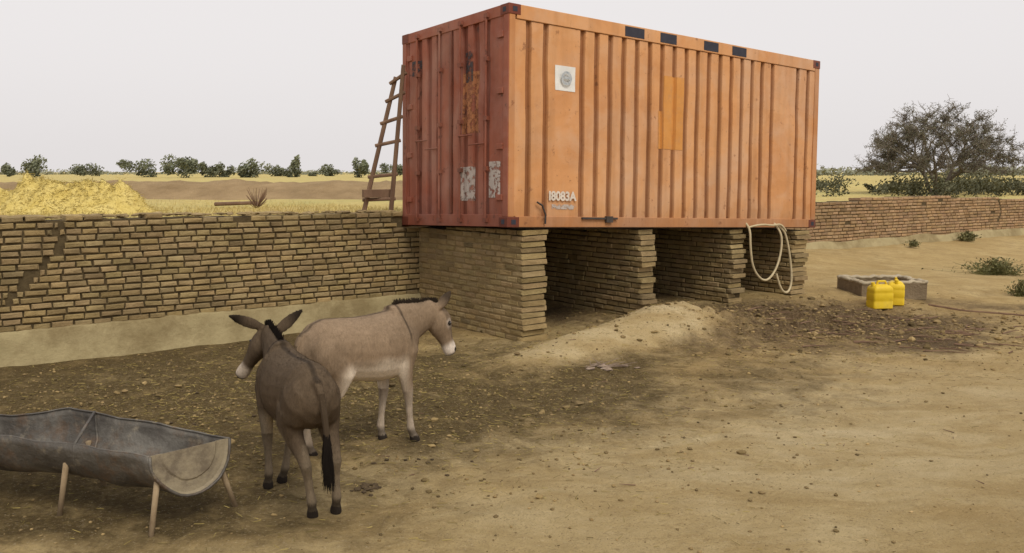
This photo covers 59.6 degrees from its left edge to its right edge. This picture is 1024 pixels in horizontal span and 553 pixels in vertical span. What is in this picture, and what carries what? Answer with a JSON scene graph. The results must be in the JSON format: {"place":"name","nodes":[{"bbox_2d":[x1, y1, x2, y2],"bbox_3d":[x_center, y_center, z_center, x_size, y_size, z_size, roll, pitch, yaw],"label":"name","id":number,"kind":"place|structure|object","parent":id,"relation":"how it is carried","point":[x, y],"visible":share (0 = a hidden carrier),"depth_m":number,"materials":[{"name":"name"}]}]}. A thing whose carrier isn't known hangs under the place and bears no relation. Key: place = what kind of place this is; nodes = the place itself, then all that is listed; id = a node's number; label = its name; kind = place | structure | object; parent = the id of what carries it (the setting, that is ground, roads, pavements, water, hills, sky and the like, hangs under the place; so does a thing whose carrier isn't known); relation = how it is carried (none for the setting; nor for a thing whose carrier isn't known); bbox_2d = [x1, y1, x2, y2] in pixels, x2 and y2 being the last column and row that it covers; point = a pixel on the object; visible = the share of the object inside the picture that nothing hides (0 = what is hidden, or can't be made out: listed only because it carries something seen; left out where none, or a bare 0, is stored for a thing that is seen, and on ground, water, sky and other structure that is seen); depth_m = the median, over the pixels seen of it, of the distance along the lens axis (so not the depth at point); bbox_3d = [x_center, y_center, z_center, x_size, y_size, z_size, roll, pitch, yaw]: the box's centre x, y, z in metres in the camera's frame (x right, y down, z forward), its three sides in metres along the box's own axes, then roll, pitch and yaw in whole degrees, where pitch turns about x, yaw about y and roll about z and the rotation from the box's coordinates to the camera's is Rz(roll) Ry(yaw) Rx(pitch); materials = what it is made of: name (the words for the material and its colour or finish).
{"place":"outdoors","nodes":[
{"label":"outdoors","id":0,"kind":"place"},
{"bbox_2d":[0,179,402,199],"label":"earth bank","id":1,"kind":"structure","parent":0,"point":[233,189],"depth_m":19.82,"materials":[{"name":"brown soil"}]},
{"bbox_2d":[2,198,402,219],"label":"dry grass","id":2,"kind":"structure","parent":0,"point":[261,207],"depth_m":13.87,"materials":[{"name":"yellow plant"}]},
{"bbox_2d":[0,214,1023,552],"bbox_3d":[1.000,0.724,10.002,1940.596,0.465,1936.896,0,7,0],"label":"ground","id":3,"kind":"structure","parent":0,"point":[860,508],"depth_m":6.93,"materials":[{"name":"brown soil"}]},
{"bbox_2d":[0,407,237,536],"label":"drum trough","id":4,"kind":"object","parent":3,"relation":"on","point":[103,448],"visible":0.98,"depth_m":5.43,"materials":[{"name":"metal"}]},
{"bbox_2d":[0,214,419,330],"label":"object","id":5,"kind":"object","parent":3,"relation":"on","point":[25,280],"visible":0.12,"depth_m":10.62,"materials":[{"name":"brown brick"}]},
{"bbox_2d":[0,293,420,366],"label":"plinth","id":6,"kind":"structure","parent":3,"relation":"on","point":[69,343],"depth_m":10.46,"materials":[{"name":"paint"}]},
{"bbox_2d":[0,211,529,331],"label":"bricks","id":7,"kind":"object","parent":6,"relation":"on","point":[209,243],"visible":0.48,"depth_m":10.75,"materials":[{"name":"brown brick"}]},
{"bbox_2d":[0,210,394,218],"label":"cap rubble","id":8,"kind":"object","parent":7,"relation":"on","point":[247,213],"visible":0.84,"depth_m":10.98,"materials":[{"name":"brick"}]},
{"bbox_2d":[362,65,406,209],"bbox_3d":[-1.745,-1.865,12.261,0.680,2.011,0.308,0,7,2],"label":"wooden ladder","id":9,"kind":"object","parent":7,"relation":"on","point":[369,194],"visible":0.88,"depth_m":12.23,"materials":[{"name":"brown wood"}]},
{"bbox_2d":[80,392,473,496],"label":"dung piles","id":10,"kind":"object","parent":3,"relation":"on","point":[365,487],"visible":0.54,"depth_m":5.93,"materials":[{"name":"brown"}]},
{"bbox_2d":[228,309,341,518],"bbox_3d":[-1.423,0.863,5.776,0.515,1.125,1.533,-4,8,-29],"label":"donkey","id":11,"kind":"object","parent":3,"relation":"on","point":[297,393],"visible":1,"depth_m":5.32,"materials":[{"name":"fur"}]},
{"bbox_2d":[294,291,455,455],"bbox_3d":[-1.011,0.736,6.735,0.446,1.163,1.534,6,9,42],"label":"donkey","id":12,"kind":"object","parent":3,"relation":"on","point":[381,348],"visible":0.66,"depth_m":6.55,"materials":[{"name":"fur"}]},
{"bbox_2d":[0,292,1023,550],"bbox_3d":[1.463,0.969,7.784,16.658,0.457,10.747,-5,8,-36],"label":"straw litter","id":13,"kind":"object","parent":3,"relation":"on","point":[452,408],"visible":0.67,"depth_m":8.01,"materials":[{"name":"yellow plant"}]},
{"bbox_2d":[3,288,1023,552],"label":"scattered clods","id":14,"kind":"object","parent":3,"relation":"on","point":[813,334],"visible":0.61,"depth_m":8.84,"materials":[{"name":"brown soil"}]},
{"bbox_2d":[585,358,639,370],"bbox_3d":[1.047,0.908,9.252,0.586,0.114,0.205,0,7,0],"label":"debris pile","id":15,"kind":"object","parent":3,"relation":"on","point":[605,367],"visible":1,"depth_m":9.23,"materials":[{"name":"stone"}]},
{"bbox_2d":[419,226,810,341],"bbox_3d":[1.697,-0.121,13.357,5.718,1.478,2.455,-5,8,-37],"label":"brick pier foundation","id":16,"kind":"object","parent":3,"relation":"on","point":[505,282],"visible":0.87,"depth_m":12.40,"materials":[{"name":"brown brick"}]},
{"bbox_2d":[402,2,819,227],"bbox_3d":[1.635,-2.030,13.154,6.116,2.603,2.492,-2,5,-37],"label":"shipping container","id":17,"kind":"object","parent":16,"relation":"on","point":[515,115],"visible":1,"depth_m":11.61,"materials":[{"name":"orange metal"}]},
{"bbox_2d":[407,16,503,213],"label":"doors","id":18,"kind":"structure","parent":17,"relation":"in","point":[473,36],"depth_m":11.34,"materials":[{"name":"red paint"}]},
{"bbox_2d":[746,223,792,293],"bbox_3d":[3.838,-0.284,13.413,1.013,1.123,0.185,-4,8,-33],"label":"rope","id":19,"kind":"object","parent":17,"relation":"attached to","point":[781,227],"visible":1,"depth_m":13.47,"materials":[{"name":"fabric"}]},
{"bbox_2d":[384,304,1023,485],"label":"rubble","id":20,"kind":"object","parent":3,"relation":"on","point":[964,333],"visible":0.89,"depth_m":11.33,"materials":[{"name":"brown stone"}]},
{"bbox_2d":[866,280,893,308],"bbox_3d":[5.460,0.264,13.271,0.315,0.421,0.242,-1,7,-9],"label":"jerrycan","id":21,"kind":"object","parent":3,"relation":"on","point":[879,296],"visible":0.94,"depth_m":13.17,"materials":[{"name":"yellow plastic"}]},
{"bbox_2d":[837,274,928,299],"bbox_3d":[5.951,0.165,14.417,1.127,0.322,0.888,-1,7,-6],"label":"water basin","id":22,"kind":"object","parent":3,"relation":"on","point":[915,289],"visible":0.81,"depth_m":14.08,"materials":[{"name":"concrete"}]},
{"bbox_2d":[887,277,904,305],"bbox_3d":[5.840,0.219,13.618,0.242,0.421,0.315,2,7,18],"label":"jerrycan","id":23,"kind":"object","parent":3,"relation":"on","point":[897,285],"visible":0.71,"depth_m":13.47,"materials":[{"name":"yellow plastic"}]},
{"bbox_2d":[779,196,1023,241],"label":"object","id":24,"kind":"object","parent":3,"relation":"on","point":[924,204],"visible":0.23,"depth_m":23.36,"materials":[{"name":"brown brick"}]},
{"bbox_2d":[904,239,921,246],"bbox_3d":[10.007,-0.840,22.442,0.488,0.207,0.335,0,7,0],"label":"desert shrub","id":25,"kind":"object","parent":3,"relation":"on","point":[914,243],"visible":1,"depth_m":22.43,"materials":[{"name":"green plant"}]},
{"bbox_2d":[806,228,1023,248],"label":"plinth","id":26,"kind":"structure","parent":3,"relation":"on","point":[885,241],"depth_m":23.26,"materials":[{"name":"paint"}]},
{"bbox_2d":[787,196,1023,242],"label":"bricks","id":27,"kind":"object","parent":26,"relation":"on","point":[911,216],"visible":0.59,"depth_m":23.41,"materials":[{"name":"brown brick"}]},
{"bbox_2d":[957,229,981,240],"bbox_3d":[12.410,-1.130,24.360,0.613,0.317,0.506,2,7,14],"label":"desert shrub","id":28,"kind":"object","parent":3,"relation":"on","point":[967,236],"visible":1,"depth_m":24.28,"materials":[{"name":"green plant"}]},
{"bbox_2d":[922,257,1023,275],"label":"desert shrub","id":29,"kind":"object","parent":3,"relation":"on","point":[993,267],"visible":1,"depth_m":17.80,"materials":[{"name":"green plant"}]},
{"bbox_2d":[1004,279,1023,296],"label":"desert shrub","id":30,"kind":"object","parent":3,"relation":"on","point":[1018,291],"visible":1,"depth_m":14.80,"materials":[{"name":"green plant"}]},
{"bbox_2d":[0,172,1023,219],"bbox_3d":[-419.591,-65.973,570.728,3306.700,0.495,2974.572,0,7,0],"label":"field","id":31,"kind":"structure","parent":0,"point":[859,191],"depth_m":51.38,"materials":[{"name":"yellow plant"}]},
{"bbox_2d":[0,169,179,214],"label":"straw heap","id":32,"kind":"object","parent":31,"relation":"on","point":[29,193],"visible":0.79,"depth_m":12.64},
{"bbox_2d":[0,154,402,177],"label":"treeline","id":33,"kind":"object","parent":31,"relation":"on","point":[186,165],"visible":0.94,"depth_m":98.00,"materials":[{"name":"green plant"}]},
{"bbox_2d":[214,201,252,205],"bbox_3d":[-4.725,-1.245,15.261,0.779,0.093,0.068,2,7,15],"label":"log","id":34,"kind":"object","parent":31,"relation":"on","point":[231,203],"visible":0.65,"depth_m":15.24,"materials":[{"name":"brown wood"}]},
{"bbox_2d":[247,187,266,207],"bbox_3d":[-4.245,-1.299,14.850,0.353,0.360,0.363,0,7,0],"label":"dry bush","id":35,"kind":"object","parent":31,"relation":"on","point":[254,203],"visible":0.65,"depth_m":14.84,"materials":[{"name":"brown plant"}]},
{"bbox_2d":[0,164,1023,175],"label":"distant treeline","id":36,"kind":"object","parent":31,"relation":"on","point":[828,172],"visible":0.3,"depth_m":169.78,"materials":[{"name":"green plant"}]},
{"bbox_2d":[816,171,1023,196],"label":"shrub thicket","id":37,"kind":"object","parent":31,"relation":"on","point":[979,184],"visible":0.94,"depth_m":39.23,"materials":[{"name":"green plant"}]},
{"bbox_2d":[851,94,1023,193],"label":"acacia tree","id":38,"kind":"object","parent":31,"relation":"on","point":[892,150],"visible":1,"depth_m":40.74,"materials":[{"name":"green plant"}]},
{"bbox_2d":[0,0,1023,171],"label":"sky","id":39,"kind":"structure","parent":0,"point":[103,83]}
]}

